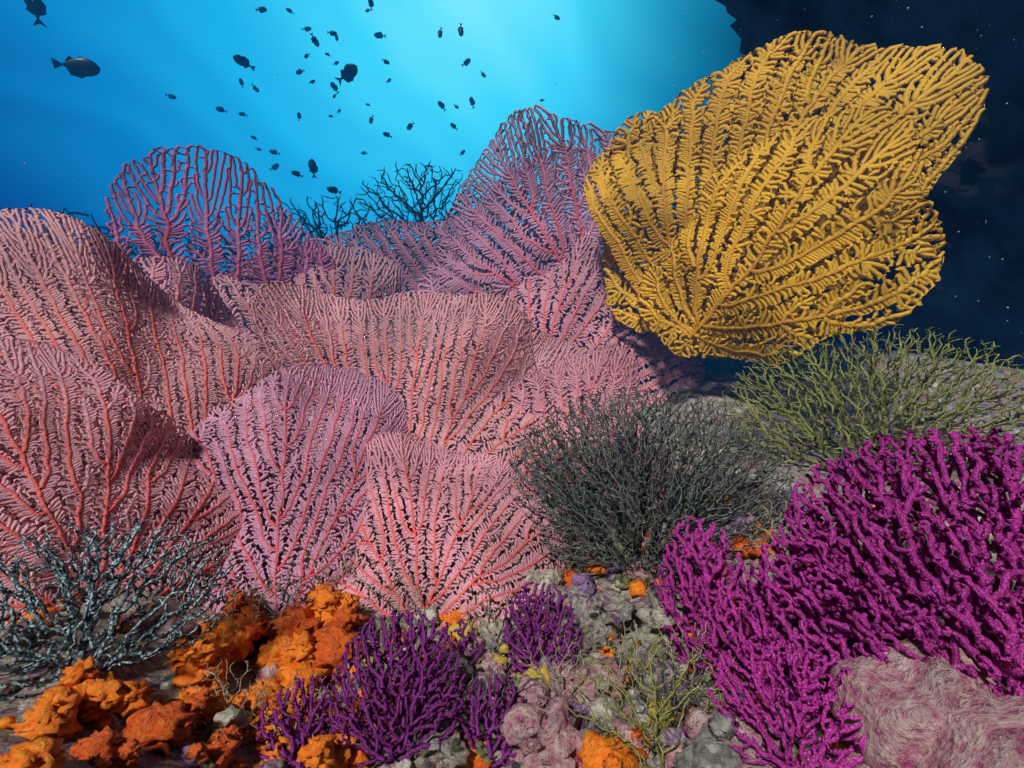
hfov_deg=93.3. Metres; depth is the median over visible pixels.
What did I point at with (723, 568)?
clutter
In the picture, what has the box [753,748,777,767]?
clutter
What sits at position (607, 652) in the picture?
clutter
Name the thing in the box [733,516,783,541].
hydroid
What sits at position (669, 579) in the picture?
hydroid
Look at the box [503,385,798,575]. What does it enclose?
bush
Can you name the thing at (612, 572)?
clutter
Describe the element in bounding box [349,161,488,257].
black coral bush
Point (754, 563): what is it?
clutter
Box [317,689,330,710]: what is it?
clutter
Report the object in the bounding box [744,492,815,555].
hydroid
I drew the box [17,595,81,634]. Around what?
sponge
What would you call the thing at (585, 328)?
pink fan
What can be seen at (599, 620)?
encrusted lump
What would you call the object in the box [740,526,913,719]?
magenta gorgonian
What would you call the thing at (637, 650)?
hydroid
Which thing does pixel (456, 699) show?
hydroid
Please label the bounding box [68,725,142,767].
orange sponge
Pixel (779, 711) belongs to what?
clutter
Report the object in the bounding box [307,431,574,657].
sea fan
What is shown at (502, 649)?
clutter
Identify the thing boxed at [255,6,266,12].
fish
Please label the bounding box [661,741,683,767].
rock
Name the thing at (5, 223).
pink sea fan
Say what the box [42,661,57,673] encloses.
clutter
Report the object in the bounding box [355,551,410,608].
hydroid
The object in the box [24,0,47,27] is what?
fish
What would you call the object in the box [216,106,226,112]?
fish
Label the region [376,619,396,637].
clutter
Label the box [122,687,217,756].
orange sponge
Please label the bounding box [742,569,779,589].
clutter
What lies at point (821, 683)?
hydroid
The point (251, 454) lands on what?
pink fan
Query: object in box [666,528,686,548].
clutter
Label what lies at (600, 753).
orange sponge
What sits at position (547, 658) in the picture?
clutter
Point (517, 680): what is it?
clutter
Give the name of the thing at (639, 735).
orange sponge
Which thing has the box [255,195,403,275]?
black coral bush
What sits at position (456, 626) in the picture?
clutter
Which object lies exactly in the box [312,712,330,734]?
hydroid
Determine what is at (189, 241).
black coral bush
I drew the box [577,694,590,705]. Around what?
clutter
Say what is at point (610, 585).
clutter
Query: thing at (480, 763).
clutter
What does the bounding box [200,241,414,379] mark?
pink fan
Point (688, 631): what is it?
clutter
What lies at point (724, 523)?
clutter
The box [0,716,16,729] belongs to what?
clutter
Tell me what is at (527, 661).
clutter
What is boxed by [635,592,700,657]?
rock
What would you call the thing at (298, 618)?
orange sponge
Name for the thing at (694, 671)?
hydroid
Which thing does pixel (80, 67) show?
fish
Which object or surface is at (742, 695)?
clutter
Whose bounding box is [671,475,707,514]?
clutter
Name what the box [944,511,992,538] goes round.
clutter
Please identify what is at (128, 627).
clutter
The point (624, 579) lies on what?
clutter
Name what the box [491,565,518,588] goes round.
clutter
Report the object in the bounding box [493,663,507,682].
encrusted lump
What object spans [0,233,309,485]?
pink fan
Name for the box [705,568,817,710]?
magenta gorgonian
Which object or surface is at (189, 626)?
rock
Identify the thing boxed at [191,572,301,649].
hydroid
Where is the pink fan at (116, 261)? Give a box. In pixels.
[0,207,321,561]
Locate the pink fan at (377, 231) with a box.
[225,145,619,360]
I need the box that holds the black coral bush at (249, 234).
[192,199,328,274]
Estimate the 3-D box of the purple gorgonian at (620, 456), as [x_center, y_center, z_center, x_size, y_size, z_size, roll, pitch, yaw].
[0.218,0.148,0.917,0.144,0.116,0.044,-4,-22,10]
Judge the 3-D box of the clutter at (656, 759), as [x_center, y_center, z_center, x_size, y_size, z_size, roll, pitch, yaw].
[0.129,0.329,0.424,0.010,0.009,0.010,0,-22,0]
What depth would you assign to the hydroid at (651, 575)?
0.69 m
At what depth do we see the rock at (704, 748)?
0.39 m
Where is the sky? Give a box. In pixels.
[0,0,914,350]
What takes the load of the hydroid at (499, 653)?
on the encrusted lump at (501, 668)
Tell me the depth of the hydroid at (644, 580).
0.73 m
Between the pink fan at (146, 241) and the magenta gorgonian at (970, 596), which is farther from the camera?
the pink fan at (146, 241)
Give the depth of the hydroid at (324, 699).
0.48 m
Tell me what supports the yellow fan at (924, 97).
on the reef ground
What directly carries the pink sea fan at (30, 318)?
on the reef ground
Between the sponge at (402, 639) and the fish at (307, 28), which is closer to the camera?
the sponge at (402, 639)
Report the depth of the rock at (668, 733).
0.43 m
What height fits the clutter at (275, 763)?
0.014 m
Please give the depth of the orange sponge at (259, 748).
0.41 m
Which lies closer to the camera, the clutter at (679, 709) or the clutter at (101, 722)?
the clutter at (101, 722)
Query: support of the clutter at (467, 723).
on the encrusted lump at (468, 669)
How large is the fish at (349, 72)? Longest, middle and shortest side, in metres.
0.125 x 0.064 x 0.020 m
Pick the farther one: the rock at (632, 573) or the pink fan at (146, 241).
the pink fan at (146, 241)
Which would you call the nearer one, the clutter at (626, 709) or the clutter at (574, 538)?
the clutter at (626, 709)
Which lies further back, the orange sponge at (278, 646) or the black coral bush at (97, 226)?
the black coral bush at (97, 226)
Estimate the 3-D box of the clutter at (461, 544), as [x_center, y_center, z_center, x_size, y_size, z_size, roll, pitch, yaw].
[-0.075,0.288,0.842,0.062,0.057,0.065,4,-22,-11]
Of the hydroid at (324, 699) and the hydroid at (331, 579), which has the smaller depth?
the hydroid at (324, 699)
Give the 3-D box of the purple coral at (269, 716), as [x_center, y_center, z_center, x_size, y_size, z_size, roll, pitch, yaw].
[-0.203,0.301,0.442,0.073,0.070,0.045,0,-22,0]
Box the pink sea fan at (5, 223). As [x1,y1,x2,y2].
[1,220,217,447]
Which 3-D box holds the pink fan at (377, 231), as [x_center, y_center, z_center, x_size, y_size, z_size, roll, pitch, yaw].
[-0.245,-0.292,1.443,1.178,0.749,0.302,-2,-22,6]
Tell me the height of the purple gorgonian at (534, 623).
0.118 m
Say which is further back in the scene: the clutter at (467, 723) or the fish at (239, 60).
the fish at (239, 60)
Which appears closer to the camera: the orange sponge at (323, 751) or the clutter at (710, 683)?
the orange sponge at (323, 751)
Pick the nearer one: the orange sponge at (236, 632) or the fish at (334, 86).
the orange sponge at (236, 632)
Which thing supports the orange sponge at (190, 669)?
on the reef ground
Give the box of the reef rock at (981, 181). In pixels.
[716,0,1023,369]
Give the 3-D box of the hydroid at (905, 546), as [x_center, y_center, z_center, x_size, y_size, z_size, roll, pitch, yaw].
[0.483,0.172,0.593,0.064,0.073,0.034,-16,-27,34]
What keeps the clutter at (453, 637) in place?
on the reef ground
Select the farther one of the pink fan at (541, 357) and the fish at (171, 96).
the fish at (171, 96)
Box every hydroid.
[188,656,262,742]
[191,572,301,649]
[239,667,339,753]
[249,571,326,619]
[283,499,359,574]
[288,530,352,589]
[309,678,339,732]
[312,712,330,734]
[332,560,363,588]
[339,547,372,583]
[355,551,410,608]
[383,661,484,737]
[386,573,423,642]
[410,622,453,685]
[464,638,524,676]
[465,586,525,654]
[469,586,523,622]
[469,667,543,746]
[515,680,600,731]
[522,631,598,702]
[526,525,605,574]
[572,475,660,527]
[606,615,660,694]
[610,529,673,583]
[631,669,691,725]
[643,536,709,592]
[645,617,743,696]
[648,559,696,602]
[654,643,709,723]
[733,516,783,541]
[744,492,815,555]
[801,650,825,705]
[892,498,928,547]
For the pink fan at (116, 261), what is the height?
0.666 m
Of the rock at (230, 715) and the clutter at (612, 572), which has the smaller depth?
the rock at (230, 715)
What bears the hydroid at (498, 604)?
on the encrusted lump at (482, 630)
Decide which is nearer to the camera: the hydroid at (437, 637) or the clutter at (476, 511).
the hydroid at (437, 637)
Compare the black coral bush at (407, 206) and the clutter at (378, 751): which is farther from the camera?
the black coral bush at (407, 206)
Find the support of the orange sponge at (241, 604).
on the reef ground
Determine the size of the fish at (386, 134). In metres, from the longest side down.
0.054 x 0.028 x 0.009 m
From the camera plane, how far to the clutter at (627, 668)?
0.58 m
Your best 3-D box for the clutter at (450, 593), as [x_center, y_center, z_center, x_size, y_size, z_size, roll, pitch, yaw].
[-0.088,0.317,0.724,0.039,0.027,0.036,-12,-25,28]
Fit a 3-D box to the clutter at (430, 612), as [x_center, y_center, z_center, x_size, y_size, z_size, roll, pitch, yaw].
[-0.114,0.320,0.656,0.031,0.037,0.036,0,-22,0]
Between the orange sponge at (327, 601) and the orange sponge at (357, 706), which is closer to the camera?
the orange sponge at (357, 706)
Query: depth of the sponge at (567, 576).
0.74 m
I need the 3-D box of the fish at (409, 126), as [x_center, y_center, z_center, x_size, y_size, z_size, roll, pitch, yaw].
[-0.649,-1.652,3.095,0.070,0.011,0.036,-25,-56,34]
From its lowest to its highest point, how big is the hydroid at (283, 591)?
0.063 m
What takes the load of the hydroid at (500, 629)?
on the encrusted lump at (482, 630)
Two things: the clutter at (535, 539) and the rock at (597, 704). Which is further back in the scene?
the clutter at (535, 539)
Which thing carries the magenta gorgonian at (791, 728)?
on the reef ground
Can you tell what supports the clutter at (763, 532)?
on the reef ground
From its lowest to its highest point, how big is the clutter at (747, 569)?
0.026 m
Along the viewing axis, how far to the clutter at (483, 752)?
0.44 m
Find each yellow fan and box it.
[583,30,989,341]
[599,69,892,359]
[636,105,946,366]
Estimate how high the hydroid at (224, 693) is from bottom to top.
0.073 m
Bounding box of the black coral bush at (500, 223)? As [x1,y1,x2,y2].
[453,194,541,259]
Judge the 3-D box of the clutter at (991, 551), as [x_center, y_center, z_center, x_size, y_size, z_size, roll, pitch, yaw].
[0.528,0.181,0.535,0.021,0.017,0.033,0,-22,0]
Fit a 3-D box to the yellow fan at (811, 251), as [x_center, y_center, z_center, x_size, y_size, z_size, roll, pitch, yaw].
[0.480,-0.254,0.938,0.543,0.411,0.191,-17,-28,36]
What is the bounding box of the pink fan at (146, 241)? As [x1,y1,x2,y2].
[104,144,334,376]
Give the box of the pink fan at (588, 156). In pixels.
[416,104,735,394]
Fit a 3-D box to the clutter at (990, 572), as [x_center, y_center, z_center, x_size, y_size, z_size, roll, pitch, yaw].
[0.525,0.204,0.523,0.054,0.039,0.039,-12,-25,27]
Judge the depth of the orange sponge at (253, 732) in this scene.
0.44 m
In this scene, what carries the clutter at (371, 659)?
on the encrusted lump at (355, 680)
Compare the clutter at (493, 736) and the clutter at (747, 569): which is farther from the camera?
the clutter at (747, 569)
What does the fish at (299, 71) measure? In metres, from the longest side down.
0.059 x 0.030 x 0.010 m
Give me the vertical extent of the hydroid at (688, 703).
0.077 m
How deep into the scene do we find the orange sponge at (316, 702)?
0.47 m
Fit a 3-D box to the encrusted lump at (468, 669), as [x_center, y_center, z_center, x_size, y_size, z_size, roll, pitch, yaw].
[-0.059,0.348,0.521,0.115,0.114,0.104,5,-23,-13]
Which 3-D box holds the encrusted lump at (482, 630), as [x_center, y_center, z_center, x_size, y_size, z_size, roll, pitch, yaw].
[-0.021,0.341,0.653,0.089,0.078,0.084,0,-22,0]
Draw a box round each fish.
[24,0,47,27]
[51,55,100,78]
[165,93,175,98]
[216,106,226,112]
[233,54,254,70]
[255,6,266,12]
[268,163,278,170]
[269,149,279,155]
[291,170,303,178]
[296,69,304,74]
[302,26,310,31]
[308,159,317,178]
[310,32,318,46]
[327,30,336,35]
[327,186,341,194]
[330,82,339,93]
[334,63,357,85]
[368,0,373,9]
[374,32,385,38]
[383,132,391,137]
[407,123,414,129]
[438,27,442,37]
[438,101,445,111]
[458,23,463,36]
[461,58,470,67]
[469,97,474,108]
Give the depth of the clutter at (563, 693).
0.53 m
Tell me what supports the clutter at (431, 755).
on the reef ground
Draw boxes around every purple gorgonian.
[255,675,339,767]
[327,609,465,767]
[436,618,483,667]
[450,673,524,767]
[501,581,581,672]
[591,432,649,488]
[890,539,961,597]
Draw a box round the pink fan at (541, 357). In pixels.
[244,292,611,464]
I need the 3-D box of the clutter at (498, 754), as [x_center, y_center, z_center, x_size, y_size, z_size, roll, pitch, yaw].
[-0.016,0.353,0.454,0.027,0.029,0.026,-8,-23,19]
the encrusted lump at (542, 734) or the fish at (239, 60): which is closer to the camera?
the encrusted lump at (542, 734)
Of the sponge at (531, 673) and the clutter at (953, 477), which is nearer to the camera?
the sponge at (531, 673)
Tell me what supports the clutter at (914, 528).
on the reef ground
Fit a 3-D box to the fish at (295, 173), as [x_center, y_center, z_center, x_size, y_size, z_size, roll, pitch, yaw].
[-0.943,-0.922,2.124,0.053,0.027,0.009,15,15,-41]
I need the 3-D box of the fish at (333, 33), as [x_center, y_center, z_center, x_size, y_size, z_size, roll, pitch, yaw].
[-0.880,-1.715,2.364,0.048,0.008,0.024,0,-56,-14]
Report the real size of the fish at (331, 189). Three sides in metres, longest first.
0.062 x 0.032 x 0.010 m
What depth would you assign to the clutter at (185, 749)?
0.37 m
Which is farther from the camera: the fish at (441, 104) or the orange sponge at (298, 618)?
the fish at (441, 104)
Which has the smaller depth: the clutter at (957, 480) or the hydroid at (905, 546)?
the hydroid at (905, 546)
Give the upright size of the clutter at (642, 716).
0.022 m
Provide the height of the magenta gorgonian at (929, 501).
0.190 m
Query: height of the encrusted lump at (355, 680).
0.058 m
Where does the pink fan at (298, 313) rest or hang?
on the reef ground
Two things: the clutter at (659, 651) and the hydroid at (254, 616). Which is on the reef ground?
the clutter at (659, 651)
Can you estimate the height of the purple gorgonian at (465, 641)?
0.070 m
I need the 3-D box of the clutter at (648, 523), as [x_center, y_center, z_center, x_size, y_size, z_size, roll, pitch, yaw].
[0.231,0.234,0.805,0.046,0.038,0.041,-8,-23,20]
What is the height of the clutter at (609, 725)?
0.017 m
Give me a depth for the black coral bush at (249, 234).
1.56 m
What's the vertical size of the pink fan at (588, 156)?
0.770 m
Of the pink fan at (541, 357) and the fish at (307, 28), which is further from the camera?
the fish at (307, 28)
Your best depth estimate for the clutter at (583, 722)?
0.49 m
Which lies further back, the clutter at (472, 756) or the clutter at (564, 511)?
the clutter at (564, 511)
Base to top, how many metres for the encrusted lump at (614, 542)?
0.112 m
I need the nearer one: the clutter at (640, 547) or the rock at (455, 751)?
the rock at (455, 751)
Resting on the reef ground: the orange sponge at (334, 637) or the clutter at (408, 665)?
the orange sponge at (334, 637)
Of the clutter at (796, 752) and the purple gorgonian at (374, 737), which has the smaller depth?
the clutter at (796, 752)
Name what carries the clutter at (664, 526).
on the reef ground
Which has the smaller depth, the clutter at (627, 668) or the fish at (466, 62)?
the clutter at (627, 668)
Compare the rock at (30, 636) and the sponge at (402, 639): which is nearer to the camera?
the rock at (30, 636)
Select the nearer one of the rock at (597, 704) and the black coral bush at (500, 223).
the rock at (597, 704)
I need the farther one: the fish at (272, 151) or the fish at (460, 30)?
the fish at (272, 151)
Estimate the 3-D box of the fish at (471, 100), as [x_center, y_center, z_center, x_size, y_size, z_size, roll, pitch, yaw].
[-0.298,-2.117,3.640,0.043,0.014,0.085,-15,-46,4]
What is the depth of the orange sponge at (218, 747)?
0.38 m
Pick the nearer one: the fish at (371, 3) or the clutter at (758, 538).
the clutter at (758, 538)
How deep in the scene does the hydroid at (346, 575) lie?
0.68 m
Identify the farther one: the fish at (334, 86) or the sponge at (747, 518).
the fish at (334, 86)
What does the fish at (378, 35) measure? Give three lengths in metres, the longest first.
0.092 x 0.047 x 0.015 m
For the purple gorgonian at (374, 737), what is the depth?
0.45 m
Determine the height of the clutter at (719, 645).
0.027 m
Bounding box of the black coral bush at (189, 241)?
[83,224,252,290]
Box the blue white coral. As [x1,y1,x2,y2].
[0,515,241,700]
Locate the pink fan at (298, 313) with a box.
[181,280,610,525]
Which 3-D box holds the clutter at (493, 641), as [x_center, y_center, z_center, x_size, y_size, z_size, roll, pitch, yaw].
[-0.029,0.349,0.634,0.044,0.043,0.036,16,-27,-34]
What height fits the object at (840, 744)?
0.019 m
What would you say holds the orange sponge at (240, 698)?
on the reef ground
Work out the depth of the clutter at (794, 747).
0.39 m
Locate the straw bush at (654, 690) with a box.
[564,633,761,767]
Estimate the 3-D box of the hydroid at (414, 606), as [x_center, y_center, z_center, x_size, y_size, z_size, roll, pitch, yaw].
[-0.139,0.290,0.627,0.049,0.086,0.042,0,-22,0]
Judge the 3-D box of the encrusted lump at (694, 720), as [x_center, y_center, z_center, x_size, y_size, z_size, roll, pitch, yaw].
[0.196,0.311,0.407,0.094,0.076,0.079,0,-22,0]
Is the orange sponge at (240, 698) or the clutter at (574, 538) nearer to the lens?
the orange sponge at (240, 698)
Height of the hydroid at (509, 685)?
0.072 m
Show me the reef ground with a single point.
(720, 375)
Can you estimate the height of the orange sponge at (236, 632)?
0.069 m
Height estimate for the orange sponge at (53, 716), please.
0.056 m
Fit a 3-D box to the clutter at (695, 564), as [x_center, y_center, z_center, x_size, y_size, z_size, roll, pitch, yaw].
[0.273,0.255,0.712,0.042,0.043,0.046,9,-24,-20]
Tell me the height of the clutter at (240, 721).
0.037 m
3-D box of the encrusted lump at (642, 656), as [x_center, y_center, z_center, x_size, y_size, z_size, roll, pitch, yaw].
[0.158,0.353,0.604,0.064,0.057,0.082,0,-22,0]
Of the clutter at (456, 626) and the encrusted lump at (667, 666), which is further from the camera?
the clutter at (456, 626)
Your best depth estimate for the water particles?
0.64 m
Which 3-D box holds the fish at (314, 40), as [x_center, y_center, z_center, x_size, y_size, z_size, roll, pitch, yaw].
[-0.985,-1.718,2.413,0.033,0.011,0.066,-29,-36,-1]
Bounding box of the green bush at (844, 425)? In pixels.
[721,324,1023,480]
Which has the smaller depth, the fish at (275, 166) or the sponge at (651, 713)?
the sponge at (651, 713)
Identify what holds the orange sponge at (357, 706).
on the reef ground
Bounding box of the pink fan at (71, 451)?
[0,337,262,625]
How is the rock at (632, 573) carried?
on the reef ground
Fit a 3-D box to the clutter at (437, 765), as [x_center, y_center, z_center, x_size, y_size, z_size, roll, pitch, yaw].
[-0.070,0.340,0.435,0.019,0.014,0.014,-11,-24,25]
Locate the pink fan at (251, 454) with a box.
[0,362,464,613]
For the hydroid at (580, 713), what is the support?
on the encrusted lump at (542, 734)
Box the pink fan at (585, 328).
[443,230,705,410]
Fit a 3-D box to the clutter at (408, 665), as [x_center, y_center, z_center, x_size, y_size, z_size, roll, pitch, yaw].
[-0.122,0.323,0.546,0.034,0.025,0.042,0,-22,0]
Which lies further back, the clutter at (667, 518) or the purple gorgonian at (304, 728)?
the clutter at (667, 518)
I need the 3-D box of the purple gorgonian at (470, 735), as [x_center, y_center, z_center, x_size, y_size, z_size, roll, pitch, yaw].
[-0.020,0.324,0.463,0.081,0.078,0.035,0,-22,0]
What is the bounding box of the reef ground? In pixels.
[0,245,1023,767]
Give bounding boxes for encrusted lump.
[335,653,388,698]
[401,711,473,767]
[407,648,510,730]
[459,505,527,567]
[468,610,524,650]
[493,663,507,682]
[496,674,583,767]
[519,567,566,611]
[544,586,635,651]
[548,658,629,702]
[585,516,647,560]
[613,643,659,672]
[626,658,713,715]
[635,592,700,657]
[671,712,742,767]
[682,703,798,767]
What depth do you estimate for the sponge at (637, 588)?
0.71 m
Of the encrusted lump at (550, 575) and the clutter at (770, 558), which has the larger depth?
the encrusted lump at (550, 575)
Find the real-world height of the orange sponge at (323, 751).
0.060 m
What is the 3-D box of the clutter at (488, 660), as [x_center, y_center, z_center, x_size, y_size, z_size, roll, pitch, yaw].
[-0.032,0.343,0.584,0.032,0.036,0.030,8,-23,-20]
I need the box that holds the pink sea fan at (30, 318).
[0,276,162,477]
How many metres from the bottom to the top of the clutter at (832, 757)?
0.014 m
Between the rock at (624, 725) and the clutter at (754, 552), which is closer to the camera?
the rock at (624, 725)
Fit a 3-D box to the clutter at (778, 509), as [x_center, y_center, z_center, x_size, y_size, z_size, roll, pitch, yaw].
[0.437,0.192,0.768,0.064,0.042,0.044,-9,-24,22]
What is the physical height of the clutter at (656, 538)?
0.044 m
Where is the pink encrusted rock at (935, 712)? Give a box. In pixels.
[824,608,1023,767]
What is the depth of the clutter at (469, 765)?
0.44 m
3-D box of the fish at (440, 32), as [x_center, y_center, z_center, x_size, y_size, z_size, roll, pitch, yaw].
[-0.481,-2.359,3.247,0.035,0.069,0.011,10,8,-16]
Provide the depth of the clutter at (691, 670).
0.56 m
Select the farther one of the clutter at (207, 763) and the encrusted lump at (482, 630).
the encrusted lump at (482, 630)
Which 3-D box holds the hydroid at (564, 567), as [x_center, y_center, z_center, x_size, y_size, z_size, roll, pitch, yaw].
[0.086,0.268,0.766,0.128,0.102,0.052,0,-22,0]
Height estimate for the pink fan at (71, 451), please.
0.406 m
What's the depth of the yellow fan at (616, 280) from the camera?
1.10 m
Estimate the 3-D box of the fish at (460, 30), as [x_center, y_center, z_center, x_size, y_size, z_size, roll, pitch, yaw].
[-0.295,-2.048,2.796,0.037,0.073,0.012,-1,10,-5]
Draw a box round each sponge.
[0,736,68,767]
[6,683,81,740]
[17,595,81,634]
[30,655,154,723]
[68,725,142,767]
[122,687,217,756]
[161,634,234,691]
[166,684,237,731]
[175,723,247,767]
[196,617,254,667]
[217,589,268,621]
[225,681,285,740]
[244,600,322,653]
[245,693,325,745]
[248,630,316,672]
[249,643,330,697]
[249,731,306,766]
[296,688,343,736]
[296,729,373,767]
[303,581,359,627]
[308,606,371,685]
[331,655,364,688]
[341,688,398,736]
[440,597,497,625]
[576,730,637,767]
[613,724,650,759]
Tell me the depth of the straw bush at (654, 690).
0.44 m
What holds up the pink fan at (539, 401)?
on the reef ground
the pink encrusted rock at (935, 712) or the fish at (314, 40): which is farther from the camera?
the fish at (314, 40)
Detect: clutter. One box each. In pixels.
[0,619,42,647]
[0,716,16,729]
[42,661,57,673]
[94,716,111,727]
[117,617,132,632]
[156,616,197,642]
[160,672,187,689]
[180,744,195,763]
[200,759,216,767]
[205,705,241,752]
[229,705,255,733]
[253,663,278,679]
[259,759,284,767]
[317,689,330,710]
[358,742,380,765]
[362,656,379,666]
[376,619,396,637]
[385,657,417,680]
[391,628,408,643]
[393,756,412,767]
[416,605,437,625]
[427,752,434,758]
[431,756,442,767]
[441,634,457,648]
[443,586,458,598]
[448,621,477,641]
[457,538,465,553]
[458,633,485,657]
[458,713,474,730]
[460,500,482,523]
[463,734,472,767]
[463,739,480,767]
[466,758,491,767]
[474,651,497,671]
[474,741,494,762]
[478,643,508,667]
[482,637,497,655]
[484,717,497,738]
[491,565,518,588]
[491,741,505,763]
[506,646,530,669]
[507,664,523,676]
[513,674,521,684]
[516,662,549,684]
[523,522,545,545]
[533,655,552,671]
[554,495,574,517]
[554,516,578,541]
[561,690,572,697]
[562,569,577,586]
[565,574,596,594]
[568,701,590,728]
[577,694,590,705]
[585,561,606,574]
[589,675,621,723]
[596,718,613,734]
[598,637,614,656]
[606,563,624,580]
[607,580,620,591]
[611,573,630,589]
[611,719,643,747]
[620,704,636,721]
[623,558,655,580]
[623,664,647,681]
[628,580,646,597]
[635,703,662,721]
[638,532,649,553]
[638,643,666,659]
[642,513,664,531]
[642,532,671,554]
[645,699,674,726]
[651,522,670,534]
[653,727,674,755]
[653,754,659,765]
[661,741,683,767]
[665,508,672,522]
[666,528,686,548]
[670,724,689,743]
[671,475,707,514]
[672,698,682,718]
[677,544,710,570]
[678,657,696,673]
[678,705,706,724]
[685,617,717,648]
[700,644,724,670]
[704,670,718,689]
[707,561,729,584]
[718,517,729,529]
[722,693,735,706]
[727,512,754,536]
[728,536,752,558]
[729,597,738,622]
[732,688,753,709]
[742,567,754,578]
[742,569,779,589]
[747,540,774,558]
[749,536,763,548]
[750,558,758,568]
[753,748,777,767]
[758,529,776,542]
[764,555,787,569]
[773,490,807,514]
[774,666,792,685]
[776,707,794,720]
[792,742,797,756]
[794,750,818,767]
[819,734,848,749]
[826,749,838,760]
[890,517,927,542]
[924,475,957,494]
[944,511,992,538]
[955,479,980,499]
[980,539,995,552]
[985,553,1016,583]
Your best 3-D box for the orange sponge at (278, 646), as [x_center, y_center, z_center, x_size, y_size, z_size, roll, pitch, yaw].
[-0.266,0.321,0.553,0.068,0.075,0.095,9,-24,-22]
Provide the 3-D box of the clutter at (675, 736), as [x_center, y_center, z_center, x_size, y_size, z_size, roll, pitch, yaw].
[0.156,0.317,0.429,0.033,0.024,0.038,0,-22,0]
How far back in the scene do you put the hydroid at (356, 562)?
0.71 m
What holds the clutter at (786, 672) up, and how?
on the reef ground
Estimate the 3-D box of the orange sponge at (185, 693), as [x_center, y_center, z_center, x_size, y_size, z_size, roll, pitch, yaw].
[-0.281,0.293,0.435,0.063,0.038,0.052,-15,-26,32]
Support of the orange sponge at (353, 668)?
on the reef ground
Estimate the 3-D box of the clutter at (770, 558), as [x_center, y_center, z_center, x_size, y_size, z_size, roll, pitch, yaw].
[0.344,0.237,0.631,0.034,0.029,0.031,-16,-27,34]
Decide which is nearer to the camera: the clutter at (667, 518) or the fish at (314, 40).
the clutter at (667, 518)
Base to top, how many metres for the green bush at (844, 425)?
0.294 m
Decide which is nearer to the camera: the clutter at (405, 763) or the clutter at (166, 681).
the clutter at (405, 763)
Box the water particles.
[4,0,1023,486]
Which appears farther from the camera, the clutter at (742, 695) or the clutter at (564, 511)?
the clutter at (564, 511)
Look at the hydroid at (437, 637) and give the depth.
0.56 m
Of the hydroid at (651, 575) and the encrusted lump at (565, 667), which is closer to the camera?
the encrusted lump at (565, 667)
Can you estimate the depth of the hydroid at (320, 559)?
0.72 m
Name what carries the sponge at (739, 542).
on the reef ground
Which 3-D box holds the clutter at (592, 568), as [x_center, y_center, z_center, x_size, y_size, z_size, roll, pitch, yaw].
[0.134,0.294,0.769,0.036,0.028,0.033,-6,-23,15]
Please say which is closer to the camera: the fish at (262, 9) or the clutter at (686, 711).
the clutter at (686, 711)
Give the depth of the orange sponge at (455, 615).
0.66 m
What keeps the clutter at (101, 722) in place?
on the reef ground
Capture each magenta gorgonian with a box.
[653,515,750,674]
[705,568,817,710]
[707,635,866,767]
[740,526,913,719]
[770,426,1023,696]
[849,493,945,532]
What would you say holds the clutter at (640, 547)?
on the reef ground
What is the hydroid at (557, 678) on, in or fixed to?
on the clutter at (563, 693)
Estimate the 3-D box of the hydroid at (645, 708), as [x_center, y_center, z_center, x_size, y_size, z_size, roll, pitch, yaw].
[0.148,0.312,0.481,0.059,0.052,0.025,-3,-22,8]
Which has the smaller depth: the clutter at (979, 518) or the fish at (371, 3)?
the clutter at (979, 518)
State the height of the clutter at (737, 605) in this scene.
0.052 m
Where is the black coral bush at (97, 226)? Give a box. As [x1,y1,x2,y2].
[12,203,181,310]
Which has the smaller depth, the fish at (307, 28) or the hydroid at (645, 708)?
the hydroid at (645, 708)
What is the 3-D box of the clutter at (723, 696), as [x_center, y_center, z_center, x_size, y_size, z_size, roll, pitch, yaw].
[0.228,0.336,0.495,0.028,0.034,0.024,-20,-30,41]
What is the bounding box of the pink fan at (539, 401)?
[504,342,674,513]
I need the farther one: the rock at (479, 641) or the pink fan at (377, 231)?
the pink fan at (377, 231)
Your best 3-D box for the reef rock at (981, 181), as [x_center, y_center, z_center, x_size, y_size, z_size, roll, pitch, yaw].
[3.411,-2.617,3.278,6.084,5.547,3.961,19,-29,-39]
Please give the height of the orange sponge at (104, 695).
0.070 m
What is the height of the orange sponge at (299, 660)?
0.083 m
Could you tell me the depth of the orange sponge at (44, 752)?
0.28 m
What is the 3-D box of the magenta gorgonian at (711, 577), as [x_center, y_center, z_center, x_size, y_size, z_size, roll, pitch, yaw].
[0.235,0.258,0.591,0.108,0.193,0.074,0,-22,0]
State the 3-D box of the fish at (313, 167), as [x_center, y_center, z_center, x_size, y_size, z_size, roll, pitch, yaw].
[-0.844,-0.914,2.053,0.040,0.013,0.079,-9,-53,-18]

